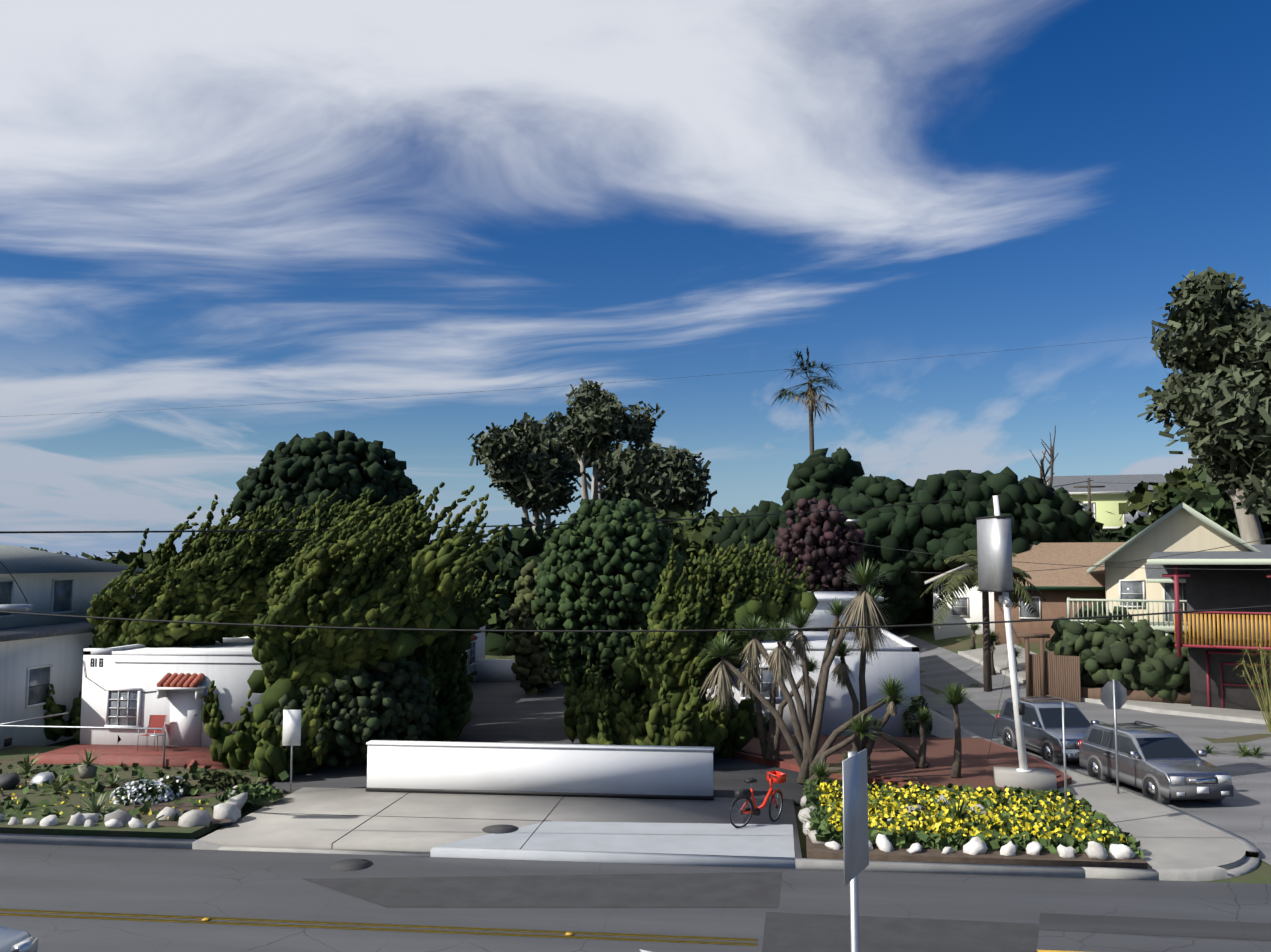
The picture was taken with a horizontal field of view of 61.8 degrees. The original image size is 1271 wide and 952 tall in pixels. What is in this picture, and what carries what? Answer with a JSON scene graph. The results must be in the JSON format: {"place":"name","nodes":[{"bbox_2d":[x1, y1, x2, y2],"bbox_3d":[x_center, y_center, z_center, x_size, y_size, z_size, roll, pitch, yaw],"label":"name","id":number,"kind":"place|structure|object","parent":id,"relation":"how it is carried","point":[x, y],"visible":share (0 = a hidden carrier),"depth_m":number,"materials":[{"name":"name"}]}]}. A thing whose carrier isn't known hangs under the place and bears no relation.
{"place":"outdoors","nodes":[
{"label":"outdoors","id":0,"kind":"place"},
{"bbox_2d":[0,545,145,748],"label":"grey house","id":1,"kind":"structure","parent":0,"point":[39,654],"depth_m":38.09,"materials":[{"name":"white paint"}]},
{"bbox_2d":[0,745,1147,868],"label":"garden ground","id":2,"kind":"structure","parent":0,"point":[172,829],"depth_m":24.55,"materials":[{"name":"soil"}]},
{"bbox_2d":[0,772,54,789],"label":"garden dome and stone","id":3,"kind":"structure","parent":2,"relation":"on","point":[8,781],"depth_m":28.40,"materials":[{"name":"stone"}]},
{"bbox_2d":[0,761,298,820],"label":"garden plants","id":4,"kind":"object","parent":2,"relation":"on","point":[147,792],"visible":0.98,"depth_m":27.35,"materials":[{"name":"green plant"}]},
{"bbox_2d":[266,656,435,768],"bbox_3d":[-8.787,7.048,32.879,5.185,3.680,5.368,-1,-5,6],"label":"shrub","id":5,"kind":"object","parent":2,"relation":"on","point":[391,701],"visible":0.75,"depth_m":31.39,"materials":[{"name":"green plant"}]},
{"bbox_2d":[7,747,1013,831],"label":"agaves and aloes","id":6,"kind":"object","parent":2,"relation":"on","point":[86,769],"visible":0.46,"depth_m":27.77,"materials":[{"name":"green"}]},
{"bbox_2d":[0,786,1135,860],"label":"rocks","id":7,"kind":"object","parent":2,"relation":"on","point":[230,808],"depth_m":24.28,"materials":[{"name":"white stone"}]},
{"bbox_2d":[802,778,1143,857],"bbox_3d":[7.485,7.932,24.983,6.923,0.603,5.600,-1,-5,6],"label":"yellow flower bed","id":8,"kind":"object","parent":2,"relation":"on","point":[1025,819],"visible":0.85,"depth_m":23.96,"materials":[{"name":"yellow plant"}]},
{"bbox_2d":[1062,702,1067,815],"bbox_3d":[9.976,6.724,24.649,0.057,2.893,0.320,-2,-5,25],"label":"sign pole","id":9,"kind":"object","parent":2,"relation":"on","point":[1064,757],"visible":0.78,"depth_m":24.67,"materials":[{"name":"metal"}]},
{"bbox_2d":[0,629,1270,951],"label":"road","id":10,"kind":"structure","parent":0,"point":[788,909],"depth_m":20.06,"materials":[{"name":"grey asphalt"}]},
{"bbox_2d":[0,926,37,951],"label":"car","id":11,"kind":"object","parent":10,"relation":"on","point":[13,940],"visible":1,"depth_m":15.39,"materials":[{"name":"silver metal"}]},
{"bbox_2d":[377,557,503,741],"bbox_3d":[-7.718,6.004,37.414,6.063,7.297,3.785,-1,-5,6],"label":"juniper","id":12,"kind":"object","parent":10,"relation":"on","point":[438,660],"visible":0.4,"depth_m":36.68,"materials":[{"name":"green plant"}]},
{"bbox_2d":[459,581,488,690],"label":"tree","id":13,"kind":"object","parent":10,"relation":"on","point":[463,662],"depth_m":43.57,"materials":[{"name":"green plant"}]},
{"bbox_2d":[0,909,1082,951],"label":"road markings","id":14,"kind":"object","parent":10,"relation":"on","point":[205,920],"visible":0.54,"depth_m":18.34,"materials":[{"name":"yellow paint"}]},
{"bbox_2d":[531,497,687,692],"bbox_3d":[-0.805,5.179,41.403,6.197,8.693,6.232,-1,-5,6],"label":"round pine","id":15,"kind":"object","parent":10,"relation":"on","point":[604,572],"visible":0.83,"depth_m":39.25,"materials":[{"name":"green plant"}]},
{"bbox_2d":[575,538,774,758],"bbox_3d":[1.363,5.689,33.774,5.455,7.414,5.315,-4,-6,39],"label":"juniper","id":16,"kind":"object","parent":10,"relation":"on","point":[675,670],"visible":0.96,"depth_m":32.88,"materials":[{"name":"green plant"}]},
{"bbox_2d":[710,531,819,642],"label":"juniper","id":17,"kind":"object","parent":10,"relation":"on","point":[784,600],"visible":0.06,"depth_m":42.01,"materials":[{"name":"green plant"}]},
{"bbox_2d":[471,686,1071,791],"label":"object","id":18,"kind":"structure","parent":10,"relation":"on","point":[892,764],"depth_m":31.95,"materials":[{"name":"paint"}]},
{"bbox_2d":[560,628,650,743],"bbox_3d":[-0.033,7.220,35.222,4.269,4.453,4.100,1,-5,-15],"label":"juniper","id":19,"kind":"object","parent":18,"relation":"on","point":[628,679],"visible":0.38,"depth_m":34.27,"materials":[{"name":"green plant"}]},
{"bbox_2d":[736,622,820,759],"bbox_3d":[4.348,6.558,32.767,3.201,4.216,1.800,-1,-5,6],"label":"yucca group","id":20,"kind":"object","parent":18,"relation":"on","point":[770,748],"visible":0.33,"depth_m":32.36,"materials":[{"name":"green plant"}]},
{"bbox_2d":[753,694,933,736],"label":"bed shrubs","id":21,"kind":"object","parent":18,"relation":"on","point":[910,727],"visible":0.42,"depth_m":36.41,"materials":[{"name":"plant"}]},
{"bbox_2d":[818,585,912,769],"bbox_3d":[6.709,5.819,30.805,2.751,5.424,2.020,-1,-5,6],"label":"yucca group","id":22,"kind":"object","parent":18,"relation":"on","point":[841,669],"visible":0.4,"depth_m":30.68,"materials":[{"name":"green plant"}]},
{"bbox_2d":[870,706,938,768],"bbox_3d":[7.830,7.669,31.252,2.459,1.887,1.065,-3,-5,32],"label":"yucca","id":23,"kind":"object","parent":18,"relation":"on","point":[919,759],"visible":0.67,"depth_m":30.93,"materials":[{"name":"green plant"}]},
{"bbox_2d":[931,680,980,777],"bbox_3d":[8.882,7.017,29.393,1.507,2.746,1.487,-1,-5,6],"label":"yucca","id":24,"kind":"object","parent":18,"relation":"on","point":[955,696],"visible":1,"depth_m":29.40,"materials":[{"name":"green plant"}]},
{"bbox_2d":[976,495,1056,790],"bbox_3d":[10.366,4.509,28.809,1.791,7.984,1.358,-1,-5,6],"label":"motel sign pole","id":25,"kind":"object","parent":18,"relation":"on","point":[994,549],"visible":1,"depth_m":28.53,"materials":[{"name":"white metal"}]},
{"bbox_2d":[697,558,916,785],"bbox_3d":[4.652,5.343,29.308,6.180,6.278,3.800,-1,-5,6],"label":"yucca group","id":26,"kind":"object","parent":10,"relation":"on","point":[810,760],"visible":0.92,"depth_m":29.39,"materials":[{"name":"green plant"}]},
{"bbox_2d":[771,497,866,590],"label":"plum tree","id":27,"kind":"object","parent":10,"relation":"on","point":[830,555],"visible":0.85,"depth_m":59.08,"materials":[{"name":"purple plant"}]},
{"bbox_2d":[920,550,1047,691],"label":"queen palm","id":28,"kind":"object","parent":10,"relation":"on","point":[955,582],"visible":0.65,"depth_m":48.20,"materials":[{"name":"green plant"}]},
{"bbox_2d":[1079,721,1233,803],"bbox_3d":[14.295,7.909,29.449,2.140,1.768,4.525,1,-5,-6],"label":"car","id":29,"kind":"object","parent":10,"relation":"on","point":[1164,766],"visible":0.98,"depth_m":28.65,"materials":[{"name":"silver metal"}]},
{"bbox_2d":[0,0,1270,558],"label":"sky","id":30,"kind":"structure","parent":0,"point":[210,204],"materials":[{"name":"blue"}]},
{"bbox_2d":[46,559,1270,883],"bbox_3d":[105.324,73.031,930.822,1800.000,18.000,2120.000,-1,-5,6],"label":"ground","id":31,"kind":"structure","parent":0,"point":[1260,873],"depth_m":37.95,"materials":[{"name":"brown soil"}]},
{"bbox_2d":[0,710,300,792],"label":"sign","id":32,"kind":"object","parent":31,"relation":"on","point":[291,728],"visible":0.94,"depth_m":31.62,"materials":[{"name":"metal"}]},
{"bbox_2d":[43,494,323,740],"bbox_3d":[-16.153,5.247,39.532,10.706,9.162,5.767,1,-5,-11],"label":"juniper","id":33,"kind":"object","parent":31,"relation":"on","point":[214,577],"visible":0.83,"depth_m":37.92,"materials":[{"name":"green plant"}]},
{"bbox_2d":[30,599,561,768],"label":"motel","id":34,"kind":"structure","parent":31,"relation":"on","point":[136,685],"depth_m":34.06,"materials":[{"name":"paint"}]},
{"bbox_2d":[201,503,434,733],"bbox_3d":[-10.218,5.321,36.462,6.876,8.627,6.329,-1,-5,6],"label":"juniper","id":35,"kind":"object","parent":31,"relation":"on","point":[207,707],"visible":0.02,"depth_m":33.80,"materials":[{"name":"green plant"}]},
{"bbox_2d":[233,489,414,637],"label":"juniper","id":36,"kind":"object","parent":31,"relation":"on","point":[372,491],"depth_m":46.97,"materials":[{"name":"green plant"}]},
{"bbox_2d":[231,430,424,543],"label":"tree","id":37,"kind":"object","parent":31,"relation":"on","point":[307,472],"visible":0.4,"depth_m":54.97,"materials":[{"name":"green plant"}]},
{"bbox_2d":[244,488,421,638],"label":"juniper","id":38,"kind":"object","parent":31,"relation":"on","point":[328,517],"visible":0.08,"depth_m":42.56,"materials":[{"name":"green plant"}]},
{"bbox_2d":[204,482,508,781],"bbox_3d":[-8.013,4.686,32.016,8.778,8.839,4.855,-1,-5,6],"label":"juniper","id":39,"kind":"object","parent":31,"relation":"on","point":[405,575],"visible":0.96,"depth_m":30.99,"materials":[{"name":"green plant"}]},
{"bbox_2d":[506,559,551,694],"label":"tree","id":40,"kind":"object","parent":31,"relation":"on","point":[530,668],"depth_m":49.46,"materials":[{"name":"green plant"}]},
{"bbox_2d":[467,412,591,535],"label":"eucalyptus","id":41,"kind":"object","parent":31,"relation":"on","point":[533,468],"visible":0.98,"depth_m":85.00,"materials":[{"name":"green plant"}]},
{"bbox_2d":[514,574,556,691],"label":"tree","id":42,"kind":"object","parent":31,"relation":"on","point":[543,685],"depth_m":50.70,"materials":[{"name":"green plant"}]},
{"bbox_2d":[0,478,1104,610],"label":"street lights","id":43,"kind":"object","parent":31,"relation":"on","point":[16,607],"visible":0.35,"depth_m":23.28,"materials":[{"name":"metal"},{"name":"painted metal"}]},
{"bbox_2d":[0,325,1270,631],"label":"overhead wires","id":44,"kind":"object","parent":43,"relation":"on","point":[636,631],"visible":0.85,"depth_m":21.78,"materials":[{"name":"grey"}]},
{"bbox_2d":[550,676,559,684],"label":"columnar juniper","id":45,"kind":"object","parent":31,"relation":"on","point":[555,679],"depth_m":53.39,"materials":[{"name":"green plant"}]},
{"bbox_2d":[541,377,665,500],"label":"eucalyptus","id":46,"kind":"object","parent":31,"relation":"on","point":[597,421],"visible":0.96,"depth_m":95.65,"materials":[{"name":"green plant"}]},
{"bbox_2d":[0,644,1269,881],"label":"sidewalk kerbs","id":47,"kind":"structure","parent":31,"relation":"on","point":[1178,844],"depth_m":24.24,"materials":[{"name":"concrete"}]},
{"bbox_2d":[366,740,713,799],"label":"white wall","id":48,"kind":"structure","parent":47,"relation":"on","point":[611,771],"depth_m":28.10,"materials":[{"name":"paint"}]},
{"bbox_2d":[729,771,785,827],"bbox_3d":[2.923,7.646,25.044,1.863,1.167,0.604,3,-2,-37],"label":"share bike","id":49,"kind":"object","parent":47,"relation":"on","point":[777,777],"visible":0.98,"depth_m":24.94,"materials":[{"name":"red metal"}]},
{"bbox_2d":[30,464,1270,655],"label":"trees","id":50,"kind":"object","parent":31,"relation":"on","point":[516,549],"visible":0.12,"depth_m":73.38,"materials":[{"name":"green plant"}]},
{"bbox_2d":[591,442,716,516],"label":"eucalyptus","id":51,"kind":"object","parent":31,"relation":"on","point":[656,480],"visible":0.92,"depth_m":87.41,"materials":[{"name":"green plant"}]},
{"bbox_2d":[713,500,780,576],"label":"tree","id":52,"kind":"object","parent":31,"relation":"on","point":[757,529],"visible":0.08,"depth_m":71.08,"materials":[{"name":"green plant"}]},
{"bbox_2d":[771,346,840,454],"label":"tall palm","id":53,"kind":"object","parent":31,"relation":"on","point":[810,395],"visible":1,"depth_m":98.61,"materials":[{"name":"green plant"}]},
{"bbox_2d":[706,591,919,736],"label":"motel","id":54,"kind":"structure","parent":31,"relation":"on","point":[900,660],"depth_m":37.06,"materials":[{"name":"paint"}]},
{"bbox_2d":[768,447,864,554],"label":"tree","id":55,"kind":"object","parent":31,"relation":"on","point":[818,474],"visible":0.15,"depth_m":69.19,"materials":[{"name":"green plant"}]},
{"bbox_2d":[842,749,868,951],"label":"sign post","id":56,"kind":"object","parent":31,"relation":"on","point":[855,815],"visible":1,"depth_m":8.27,"materials":[{"name":"metal"}]},
{"bbox_2d":[836,473,933,631],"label":"tree","id":57,"kind":"object","parent":31,"relation":"on","point":[902,586],"visible":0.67,"depth_m":64.90,"materials":[{"name":"green plant"}]},
{"bbox_2d":[924,564,994,639],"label":"house","id":58,"kind":"structure","parent":31,"relation":"on","point":[968,609],"depth_m":62.21,"materials":[{"name":"white paint"}]},
{"bbox_2d":[969,624,982,649],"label":"yucca","id":59,"kind":"object","parent":31,"relation":"on","point":[974,627],"visible":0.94,"depth_m":57.87,"materials":[{"name":"green plant"}]},
{"bbox_2d":[905,466,1069,603],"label":"tree","id":60,"kind":"object","parent":31,"relation":"on","point":[943,528],"visible":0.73,"depth_m":63.28,"materials":[{"name":"green plant"}]},
{"bbox_2d":[979,628,1003,674],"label":"yucca","id":61,"kind":"object","parent":31,"relation":"on","point":[992,638],"visible":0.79,"depth_m":51.48,"materials":[{"name":"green plant"}]},
{"bbox_2d":[1003,647,1024,670],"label":"yucca","id":62,"kind":"object","parent":31,"relation":"on","point":[1016,653],"visible":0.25,"depth_m":51.30,"materials":[{"name":"green plant"}]},
{"bbox_2d":[1029,425,1057,486],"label":"bare tree","id":63,"kind":"object","parent":31,"relation":"on","point":[1043,474],"visible":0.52,"depth_m":67.38,"materials":[{"name":"brown plant"}]},
{"bbox_2d":[997,695,1098,764],"bbox_3d":[13.698,8.305,34.802,2.210,1.848,4.505,1,-5,-6],"label":"parked car","id":64,"kind":"object","parent":31,"relation":"on","point":[1042,724],"visible":0.75,"depth_m":34.19,"materials":[{"name":"silver metal"}]},
{"bbox_2d":[1020,475,1095,542],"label":"tree","id":65,"kind":"object","parent":31,"relation":"on","point":[1077,518],"visible":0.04,"depth_m":63.94,"materials":[{"name":"green plant"}]},
{"bbox_2d":[1066,490,1105,539],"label":"tree","id":66,"kind":"object","parent":31,"relation":"on","point":[1091,528],"visible":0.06,"depth_m":66.65,"materials":[{"name":"green plant"}]},
{"bbox_2d":[1045,601,1128,655],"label":"bush","id":67,"kind":"object","parent":31,"relation":"on","point":[1056,644],"depth_m":47.08,"materials":[{"name":"green plant"}]},
{"bbox_2d":[1017,633,1190,703],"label":"fences and bins","id":68,"kind":"object","parent":31,"relation":"on","point":[1049,673],"visible":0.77,"depth_m":45.55,"materials":[{"name":"brown wood"}]},
{"bbox_2d":[1045,474,1165,532],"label":"building","id":69,"kind":"structure","parent":31,"relation":"on","point":[1109,496],"depth_m":93.63,"materials":[{"name":"yellow stucco"},{"name":"grey roof shingles"},{"name":"white painted wood"}]},
{"bbox_2d":[1100,679,1126,793],"bbox_3d":[12.889,7.055,28.458,0.739,3.150,0.072,1,-5,-6],"label":"stop sign","id":70,"kind":"object","parent":31,"relation":"on","point":[1114,694],"visible":0.9,"depth_m":28.55,"materials":[{"name":"metal"}]},
{"bbox_2d":[1063,616,1176,689],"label":"bush","id":71,"kind":"object","parent":31,"relation":"on","point":[1098,664],"depth_m":44.85,"materials":[{"name":"green plant"}]},
{"bbox_2d":[1115,632,1190,700],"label":"bush","id":72,"kind":"object","parent":31,"relation":"on","point":[1178,680],"depth_m":43.94,"materials":[{"name":"green plant"}]},
{"bbox_2d":[1067,502,1260,635],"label":"cream house","id":73,"kind":"structure","parent":31,"relation":"on","point":[1142,588],"depth_m":47.60,"materials":[{"name":"beige paint"}]},
{"bbox_2d":[1137,266,1270,544],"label":"eucalyptus","id":74,"kind":"object","parent":31,"relation":"on","point":[1210,301],"visible":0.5,"depth_m":61.14,"materials":[{"name":"green plant"}]},
{"bbox_2d":[1147,545,1270,711],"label":"dark house","id":75,"kind":"structure","parent":31,"relation":"on","point":[1215,642],"depth_m":42.60,"materials":[{"name":"black paint"}]},
{"bbox_2d":[1159,314,1270,523],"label":"eucalyptus","id":76,"kind":"object","parent":31,"relation":"on","point":[1227,429],"visible":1,"depth_m":54.90,"materials":[{"name":"green plant"}]},
{"bbox_2d":[1194,638,1270,758],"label":"shrubs","id":77,"kind":"object","parent":31,"relation":"on","point":[1243,750],"visible":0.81,"depth_m":35.17,"materials":[{"name":"plant"}]},
{"bbox_2d":[1243,644,1270,732],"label":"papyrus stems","id":78,"kind":"object","parent":77,"relation":"attached to","point":[1266,710],"visible":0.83,"depth_m":39.03,"materials":[{"name":"green plant"}]},
{"bbox_2d":[994,542,1125,645],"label":"brown house","id":79,"kind":"structure","parent":0,"point":[1058,587],"depth_m":58.30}
]}

